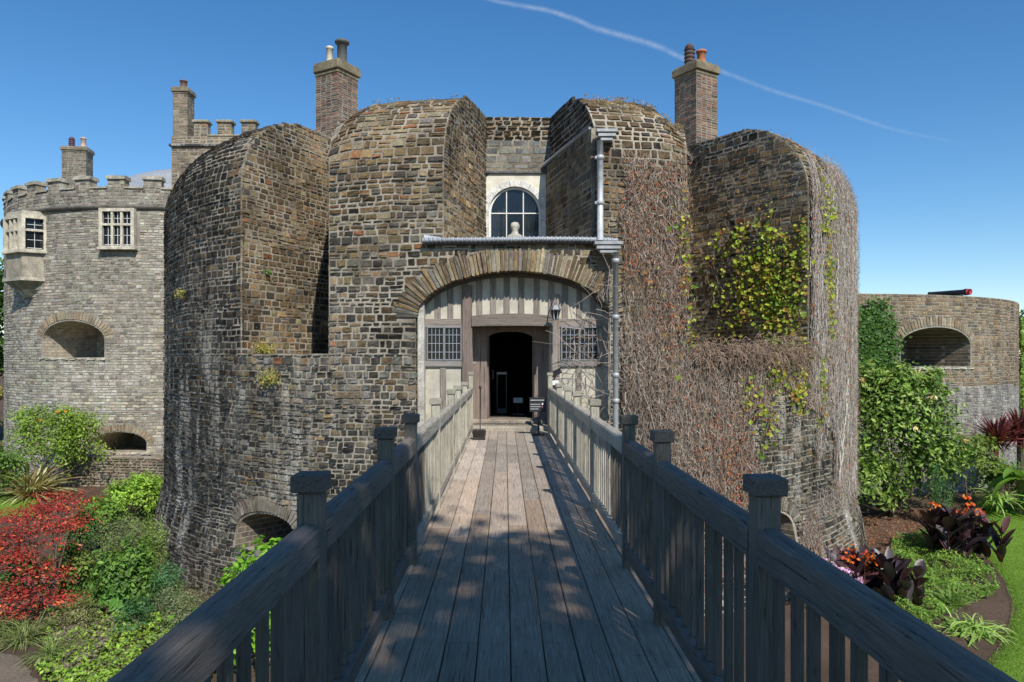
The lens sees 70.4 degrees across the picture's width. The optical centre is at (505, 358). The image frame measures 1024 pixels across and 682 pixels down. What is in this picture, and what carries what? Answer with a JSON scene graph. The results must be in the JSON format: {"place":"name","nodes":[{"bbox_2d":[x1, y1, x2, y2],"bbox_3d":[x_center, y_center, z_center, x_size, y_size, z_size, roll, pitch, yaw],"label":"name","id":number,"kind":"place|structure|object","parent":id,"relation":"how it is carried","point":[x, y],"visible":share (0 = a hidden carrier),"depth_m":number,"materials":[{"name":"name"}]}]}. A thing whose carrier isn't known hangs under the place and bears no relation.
{"place":"outdoors","nodes":[
{"label":"outdoors","id":0,"kind":"place"},
{"bbox_2d":[0,488,36,516],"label":"lawn","id":1,"kind":"structure","parent":0,"point":[16,504],"depth_m":25.75,"materials":[{"name":"green plant"}]},
{"bbox_2d":[0,653,37,681],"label":"path","id":2,"kind":"structure","parent":0,"point":[8,662],"depth_m":13.19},
{"bbox_2d":[0,360,1023,681],"bbox_3d":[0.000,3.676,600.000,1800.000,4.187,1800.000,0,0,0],"label":"ground","id":3,"kind":"structure","parent":0,"point":[998,604],"depth_m":17.04,"materials":[{"name":"soil"}]},
{"bbox_2d":[0,256,3,378],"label":"background tree","id":4,"kind":"object","parent":3,"relation":"on","point":[1,321],"visible":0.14,"depth_m":38.33,"materials":[{"name":"green plant"}]},
{"bbox_2d":[0,384,3,425],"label":"background tree","id":5,"kind":"object","parent":3,"relation":"on","point":[1,394],"visible":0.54,"depth_m":35.09,"materials":[{"name":"green plant"}]},
{"bbox_2d":[0,439,35,493],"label":"garden shrub","id":6,"kind":"object","parent":3,"relation":"on","point":[10,460],"visible":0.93,"depth_m":26.66,"materials":[{"name":"green plant"}]},
{"bbox_2d":[0,609,44,643],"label":"grass tuft","id":7,"kind":"object","parent":3,"relation":"on","point":[3,628],"visible":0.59,"depth_m":15.06,"materials":[{"name":"green plant"}]},
{"bbox_2d":[0,539,47,596],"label":"garden shrub","id":8,"kind":"object","parent":3,"relation":"on","point":[9,574],"visible":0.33,"depth_m":17.04,"materials":[{"name":"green plant"}]},
{"bbox_2d":[0,609,70,652],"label":"grass tuft","id":9,"kind":"object","parent":3,"relation":"on","point":[24,634],"visible":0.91,"depth_m":14.59,"materials":[{"name":"green plant"}]},
{"bbox_2d":[0,458,86,504],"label":"flax plant","id":10,"kind":"object","parent":3,"relation":"on","point":[30,486],"visible":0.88,"depth_m":26.68,"materials":[{"name":"green plant"}]},
{"bbox_2d":[0,488,107,621],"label":"maple tree","id":11,"kind":"object","parent":3,"relation":"on","point":[18,539],"visible":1,"depth_m":16.79,"materials":[{"name":"red plant"}]},
{"bbox_2d":[14,626,93,671],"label":"grass tuft","id":12,"kind":"object","parent":3,"relation":"on","point":[45,653],"visible":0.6,"depth_m":13.74,"materials":[{"name":"green plant"}]},
{"bbox_2d":[2,399,116,489],"bbox_3d":[-17.414,3.417,28.274,4.302,3.622,2.483,0,0,-20],"label":"flowering shrub","id":13,"kind":"object","parent":3,"relation":"on","point":[76,428],"visible":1,"depth_m":27.90,"materials":[{"name":"green plant"}]},
{"bbox_2d":[31,590,105,634],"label":"garden shrub","id":14,"kind":"object","parent":3,"relation":"on","point":[84,614],"visible":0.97,"depth_m":14.88,"materials":[{"name":"green plant"}]},
{"bbox_2d":[46,540,98,588],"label":"garden shrub","id":15,"kind":"object","parent":3,"relation":"on","point":[80,561],"visible":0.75,"depth_m":17.73,"materials":[{"name":"green plant"}]},
{"bbox_2d":[58,503,105,552],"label":"garden shrub","id":16,"kind":"object","parent":3,"relation":"on","point":[87,535],"visible":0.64,"depth_m":20.45,"materials":[{"name":"green plant"}]},
{"bbox_2d":[0,137,172,480],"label":"round tower","id":17,"kind":"structure","parent":3,"relation":"on","point":[83,280],"depth_m":30.18,"materials":[{"name":"stone"}]},
{"bbox_2d":[97,208,137,249],"bbox_3d":[-15.959,-5.310,29.851,1.540,1.700,0.280,0,0,-1],"label":"window","id":18,"kind":"structure","parent":17,"relation":"in","point":[117,227],"depth_m":29.79,"materials":[{"name":"stone"}]},
{"bbox_2d":[69,494,127,540],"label":"garden shrub","id":19,"kind":"object","parent":3,"relation":"on","point":[107,509],"visible":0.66,"depth_m":22.26,"materials":[{"name":"green plant"}]},
{"bbox_2d":[27,509,183,629],"bbox_3d":[-10.708,5.423,19.421,3.430,0.617,11.146,0,0,-28],"label":"ground cover","id":20,"kind":"object","parent":3,"relation":"on","point":[83,589],"visible":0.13,"depth_m":18.42,"materials":[{"name":"green plant"}]},
{"bbox_2d":[34,607,176,681],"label":"ground cover","id":21,"kind":"object","parent":3,"relation":"on","point":[67,675],"visible":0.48,"depth_m":13.81,"materials":[{"name":"green plant"}]},
{"bbox_2d":[83,578,133,619],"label":"garden shrub","id":22,"kind":"object","parent":3,"relation":"on","point":[111,598],"visible":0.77,"depth_m":15.72,"materials":[{"name":"green plant"}]},
{"bbox_2d":[63,455,163,487],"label":"retaining wall","id":23,"kind":"structure","parent":3,"relation":"on","point":[101,473],"depth_m":29.07,"materials":[{"name":"stone"}]},
{"bbox_2d":[86,506,151,566],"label":"garden shrub","id":24,"kind":"object","parent":3,"relation":"on","point":[126,527],"visible":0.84,"depth_m":19.45,"materials":[{"name":"green plant"}]},
{"bbox_2d":[73,529,165,607],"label":"garden shrub","id":25,"kind":"object","parent":3,"relation":"on","point":[129,564],"visible":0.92,"depth_m":15.97,"materials":[{"name":"green plant"}]},
{"bbox_2d":[97,472,163,520],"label":"garden shrub","id":26,"kind":"object","parent":3,"relation":"on","point":[134,497],"visible":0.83,"depth_m":23.62,"materials":[{"name":"green plant"}]},
{"bbox_2d":[109,595,156,636],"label":"garden shrub","id":27,"kind":"object","parent":3,"relation":"on","point":[143,609],"visible":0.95,"depth_m":14.87,"materials":[{"name":"green plant"}]},
{"bbox_2d":[123,468,162,511],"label":"garden shrub","id":28,"kind":"object","parent":3,"relation":"on","point":[143,474],"visible":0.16,"depth_m":24.83,"materials":[{"name":"green plant"}]},
{"bbox_2d":[138,510,171,601],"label":"garden shrub","id":29,"kind":"object","parent":3,"relation":"on","point":[155,536],"visible":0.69,"depth_m":16.97,"materials":[{"name":"green plant"}]},
{"bbox_2d":[142,553,189,614],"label":"garden shrub","id":30,"kind":"object","parent":3,"relation":"on","point":[164,578],"visible":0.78,"depth_m":15.89,"materials":[{"name":"green plant"}]},
{"bbox_2d":[139,578,215,636],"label":"garden shrub","id":31,"kind":"object","parent":3,"relation":"on","point":[178,613],"visible":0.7,"depth_m":14.39,"materials":[{"name":"green plant"}]},
{"bbox_2d":[169,79,259,187],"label":"castle keep","id":32,"kind":"structure","parent":3,"relation":"on","point":[193,139],"depth_m":31.50,"materials":[{"name":"stone"}]},
{"bbox_2d":[168,535,282,667],"bbox_3d":[-4.840,4.786,13.271,2.378,2.933,1.344,0,0,0],"label":"garden shrub","id":33,"kind":"object","parent":3,"relation":"on","point":[262,548],"visible":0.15,"depth_m":13.29,"materials":[{"name":"green plant"}]},
{"bbox_2d":[153,38,866,623],"bbox_3d":[0.103,-1.955,27.092,24.131,16.310,24.135,0,0,0],"label":"castle gatehouse","id":34,"kind":"object","parent":3,"relation":"on","point":[395,260],"visible":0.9,"depth_m":17.45,"materials":[{"name":"stone"}]},
{"bbox_2d":[174,288,184,299],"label":"wall plant","id":35,"kind":"object","parent":34,"relation":"attached to","point":[181,293],"depth_m":19.32,"materials":[{"name":"yellow plant"}]},
{"bbox_2d":[251,339,277,353],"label":"wall plant","id":36,"kind":"object","parent":34,"relation":"attached to","point":[267,351],"depth_m":18.01,"materials":[{"name":"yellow plant"}]},
{"bbox_2d":[254,367,282,389],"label":"wall plant","id":37,"kind":"object","parent":34,"relation":"attached to","point":[268,379],"depth_m":16.75,"materials":[{"name":"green plant"}]},
{"bbox_2d":[426,326,461,360],"bbox_3d":[-1.345,-0.321,16.015,0.783,0.755,0.070,0,0,0],"label":"window","id":38,"kind":"structure","parent":34,"relation":"in","point":[443,343],"depth_m":16.03,"materials":[{"name":"paint"}]},
{"bbox_2d":[489,336,493,416],"bbox_3d":[-0.350,0.400,17.473,0.130,2.000,0.945,0,0,0],"label":"door","id":39,"kind":"structure","parent":34,"relation":"in","point":[489,336],"depth_m":17.14,"materials":[{"name":"brown wood"}]},
{"bbox_2d":[497,371,506,413],"bbox_3d":[-0.089,0.892,18.900,0.260,1.095,0.220,0,0,0],"label":"glazed cabinet","id":40,"kind":"object","parent":34,"relation":"on","point":[501,410],"visible":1,"depth_m":18.79,"materials":[{"name":"black metal"}]},
{"bbox_2d":[489,187,540,236],"bbox_3d":[0.258,-3.706,19.180,1.384,1.612,0.080,0,0,0],"label":"window","id":41,"kind":"structure","parent":34,"relation":"in","point":[513,204],"depth_m":19.17,"materials":[{"name":"glass"}]},
{"bbox_2d":[508,222,522,236],"bbox_3d":[0.246,-2.990,18.200,0.560,0.860,0.551,0,0,0],"label":"stone ornament","id":42,"kind":"object","parent":34,"relation":"on","point":[514,226],"visible":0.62,"depth_m":18.11,"materials":[{"name":"white stone"}]},
{"bbox_2d":[512,398,523,414],"bbox_3d":[0.325,1.221,18.415,0.320,0.438,0.270,0,0,0],"label":"leaflet stand","id":43,"kind":"object","parent":34,"relation":"on","point":[517,400],"visible":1,"depth_m":18.30,"materials":[{"name":"paint"}]},
{"bbox_2d":[550,298,560,352],"bbox_3d":[1.076,-0.709,15.686,0.250,1.213,0.589,0,0,0],"label":"wall lantern","id":44,"kind":"object","parent":34,"relation":"attached to","point":[555,309],"depth_m":15.45,"materials":[{"name":"black metal"}]},
{"bbox_2d":[561,326,597,360],"bbox_3d":[1.642,-0.321,16.015,0.830,0.755,0.070,0,0,0],"label":"window","id":45,"kind":"structure","parent":34,"relation":"in","point":[569,332],"depth_m":16.03,"materials":[{"name":"paint"}]},
{"bbox_2d":[376,94,791,139],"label":"wall top weeds","id":46,"kind":"object","parent":34,"relation":"on","point":[616,99],"depth_m":16.94,"materials":[{"name":"brown plant"}]},
{"bbox_2d":[532,253,640,421],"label":"creeper twigs","id":47,"kind":"object","parent":34,"relation":"attached to","point":[583,348],"visible":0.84,"depth_m":15.29,"materials":[{"name":"plant"}]},
{"bbox_2d":[644,189,704,381],"bbox_3d":[3.693,-1.606,15.839,1.473,4.276,0.239,0,0,-19],"label":"climbing ivy","id":48,"kind":"object","parent":34,"relation":"attached to","point":[669,228],"visible":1,"depth_m":15.94,"materials":[{"name":"yellow plant"}]},
{"bbox_2d":[615,146,829,592],"bbox_3d":[5.290,0.204,16.696,7.215,9.956,1.023,0,0,-26],"label":"dry creeper","id":49,"kind":"object","parent":34,"relation":"attached to","point":[669,417],"visible":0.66,"depth_m":15.99,"materials":[{"name":"brown plant"}]},
{"bbox_2d":[685,331,830,384],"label":"ledge creeper","id":50,"kind":"object","parent":34,"relation":"attached to","point":[801,355],"visible":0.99,"depth_m":16.70,"materials":[{"name":"plant"}]},
{"bbox_2d":[695,167,838,431],"bbox_3d":[6.763,-1.608,19.413,3.845,6.986,1.581,0,0,31],"label":"climbing ivy","id":51,"kind":"object","parent":34,"relation":"attached to","point":[773,294],"visible":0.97,"depth_m":18.97,"materials":[{"name":"green plant"}]},
{"bbox_2d":[740,337,813,459],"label":"climbing ivy","id":52,"kind":"object","parent":34,"relation":"attached to","point":[797,397],"visible":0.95,"depth_m":17.07,"materials":[{"name":"green plant"}]},
{"bbox_2d":[801,144,862,520],"bbox_3d":[9.803,-1.105,22.511,2.394,10.428,11.214,0,0,27],"label":"dry creeper","id":53,"kind":"object","parent":34,"relation":"attached to","point":[844,348],"visible":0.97,"depth_m":19.33,"materials":[{"name":"grey plant"}]},
{"bbox_2d":[354,431,700,681],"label":"footbridge","id":54,"kind":"object","parent":3,"relation":"on","point":[593,601],"visible":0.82,"depth_m":4.93,"materials":[{"name":"grey wood"}]},
{"bbox_2d":[107,372,473,681],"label":"timber railing","id":55,"kind":"object","parent":54,"relation":"on","point":[321,582],"visible":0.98,"depth_m":2.93,"materials":[{"name":"grey wood"}]},
{"bbox_2d":[472,386,485,439],"bbox_3d":[-0.513,1.070,14.304,0.281,1.060,0.312,0,0,0],"label":"boot brush","id":56,"kind":"object","parent":54,"relation":"on","point":[479,434],"visible":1,"depth_m":14.20,"materials":[{"name":"black metal"}]},
{"bbox_2d":[529,397,545,435],"bbox_3d":[0.675,1.206,15.030,0.344,0.788,0.260,0,0,0],"label":"notice sign","id":57,"kind":"object","parent":54,"relation":"on","point":[537,404],"visible":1,"depth_m":14.98,"materials":[{"name":"metal"}]},
{"bbox_2d":[552,380,558,389],"bbox_3d":[1.076,1.039,15.510,0.150,1.121,0.180,0,0,0],"label":"junction box","id":58,"kind":"object","parent":54,"relation":"on","point":[554,382],"visible":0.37,"depth_m":15.42,"materials":[{"name":"paint"}]},
{"bbox_2d":[551,368,561,379],"bbox_3d":[1.094,0.354,15.517,0.240,0.285,0.193,0,0,0],"label":"floodlight","id":59,"kind":"object","parent":58,"relation":"on","point":[558,371],"visible":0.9,"depth_m":15.42,"materials":[{"name":"black metal"}]},
{"bbox_2d":[547,373,1017,681],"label":"timber railing","id":60,"kind":"object","parent":54,"relation":"on","point":[656,508],"visible":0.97,"depth_m":2.98,"materials":[{"name":"grey wood"}]},
{"bbox_2d":[820,555,864,584],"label":"aster clump","id":61,"kind":"object","parent":3,"relation":"on","point":[848,571],"visible":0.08,"depth_m":16.12,"materials":[{"name":"pink plant"}]},
{"bbox_2d":[824,542,928,608],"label":"canna plant","id":62,"kind":"object","parent":3,"relation":"on","point":[887,574],"visible":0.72,"depth_m":16.21,"materials":[{"name":"purple plant"}]},
{"bbox_2d":[864,508,927,550],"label":"mulch","id":63,"kind":"object","parent":3,"relation":"on","point":[918,523],"visible":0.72,"depth_m":23.28,"materials":[{"name":"brown plant"}]},
{"bbox_2d":[856,356,976,517],"bbox_3d":[13.180,2.793,24.180,4.990,5.727,2.997,0,0,0],"label":"magnolia bush","id":64,"kind":"object","parent":3,"relation":"on","point":[909,384],"visible":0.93,"depth_m":23.80,"materials":[{"name":"green plant"}]},
{"bbox_2d":[894,601,955,640],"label":"ground cover","id":65,"kind":"object","parent":3,"relation":"on","point":[929,623],"visible":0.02,"depth_m":15.21,"materials":[{"name":"green plant"}]},
{"bbox_2d":[916,461,957,509],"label":"garden shrub","id":66,"kind":"object","parent":3,"relation":"on","point":[940,495],"visible":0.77,"depth_m":23.22,"materials":[{"name":"green plant"}]},
{"bbox_2d":[857,294,1019,494],"bbox_3d":[12.900,1.640,39.484,24.600,8.121,24.631,0,0,0],"label":"round bastion","id":67,"kind":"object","parent":3,"relation":"on","point":[971,343],"visible":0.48,"depth_m":28.64,"materials":[{"name":"stone"}]},
{"bbox_2d":[857,295,912,417],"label":"climbing ivy","id":68,"kind":"object","parent":67,"relation":"attached to","point":[872,330],"visible":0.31,"depth_m":27.00,"materials":[{"name":"green plant"}]},
{"bbox_2d":[927,289,971,295],"bbox_3d":[18.523,-2.619,30.243,1.551,0.438,1.145,0,0,28],"label":"cannon","id":69,"kind":"object","parent":67,"relation":"on","point":[963,292],"visible":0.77,"depth_m":30.04,"materials":[{"name":"black metal"}]},
{"bbox_2d":[1019,317,1023,453],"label":"climbing ivy","id":70,"kind":"object","parent":67,"relation":"attached to","point":[1021,346],"visible":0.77,"depth_m":32.19,"materials":[{"name":"green plant"}]},
{"bbox_2d":[889,529,1000,621],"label":"ground cover","id":71,"kind":"object","parent":3,"relation":"on","point":[952,580],"visible":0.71,"depth_m":18.32,"materials":[{"name":"green plant"}]},
{"bbox_2d":[929,581,979,609],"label":"lily plant","id":72,"kind":"object","parent":3,"relation":"on","point":[949,591],"visible":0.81,"depth_m":16.59,"materials":[{"name":"green plant"}]},
{"bbox_2d":[911,494,1016,565],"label":"canna plant","id":73,"kind":"object","parent":3,"relation":"on","point":[959,530],"visible":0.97,"depth_m":20.26,"materials":[{"name":"purple plant"}]},
{"bbox_2d":[938,432,1012,507],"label":"garden shrub","id":74,"kind":"object","parent":3,"relation":"on","point":[978,449],"visible":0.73,"depth_m":25.19,"materials":[{"name":"green plant"}]},
{"bbox_2d":[932,602,1022,648],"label":"lily plant","id":75,"kind":"object","parent":3,"relation":"on","point":[970,628],"visible":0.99,"depth_m":15.00,"materials":[{"name":"green plant"}]},
{"bbox_2d":[956,456,1023,509],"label":"garden shrub","id":76,"kind":"object","parent":3,"relation":"on","point":[1014,465],"visible":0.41,"depth_m":25.42,"materials":[{"name":"green plant"}]},
{"bbox_2d":[961,409,1023,494],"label":"cordyline","id":77,"kind":"object","parent":3,"relation":"on","point":[1000,434],"visible":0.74,"depth_m":26.00,"materials":[{"name":"red plant"}]},
{"bbox_2d":[967,461,1023,516],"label":"banana plant","id":78,"kind":"object","parent":3,"relation":"on","point":[1009,474],"visible":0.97,"depth_m":24.51,"materials":[{"name":"green plant"}]},
{"bbox_2d":[981,405,1023,495],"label":"cordyline","id":79,"kind":"object","parent":3,"relation":"on","point":[1018,426],"visible":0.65,"depth_m":26.25,"materials":[{"name":"red plant"}]},
{"bbox_2d":[1019,309,1023,373],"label":"background tree","id":80,"kind":"object","parent":3,"relation":"on","point":[1020,315],"visible":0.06,"depth_m":46.17,"materials":[{"name":"green plant"}]},
{"bbox_2d":[0,0,1023,358],"label":"sky","id":81,"kind":"structure","parent":0,"point":[920,103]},
{"bbox_2d":[970,496,1019,513],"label":"lily plant","id":82,"kind":"object","parent":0,"point":[988,505],"visible":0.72,"depth_m":24.90,"materials":[{"name":"green plant"}]},
{"bbox_2d":[980,507,1023,681],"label":"lawn","id":83,"kind":"structure","parent":0,"point":[1021,557],"depth_m":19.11,"materials":[{"name":"green plant"}]}
]}

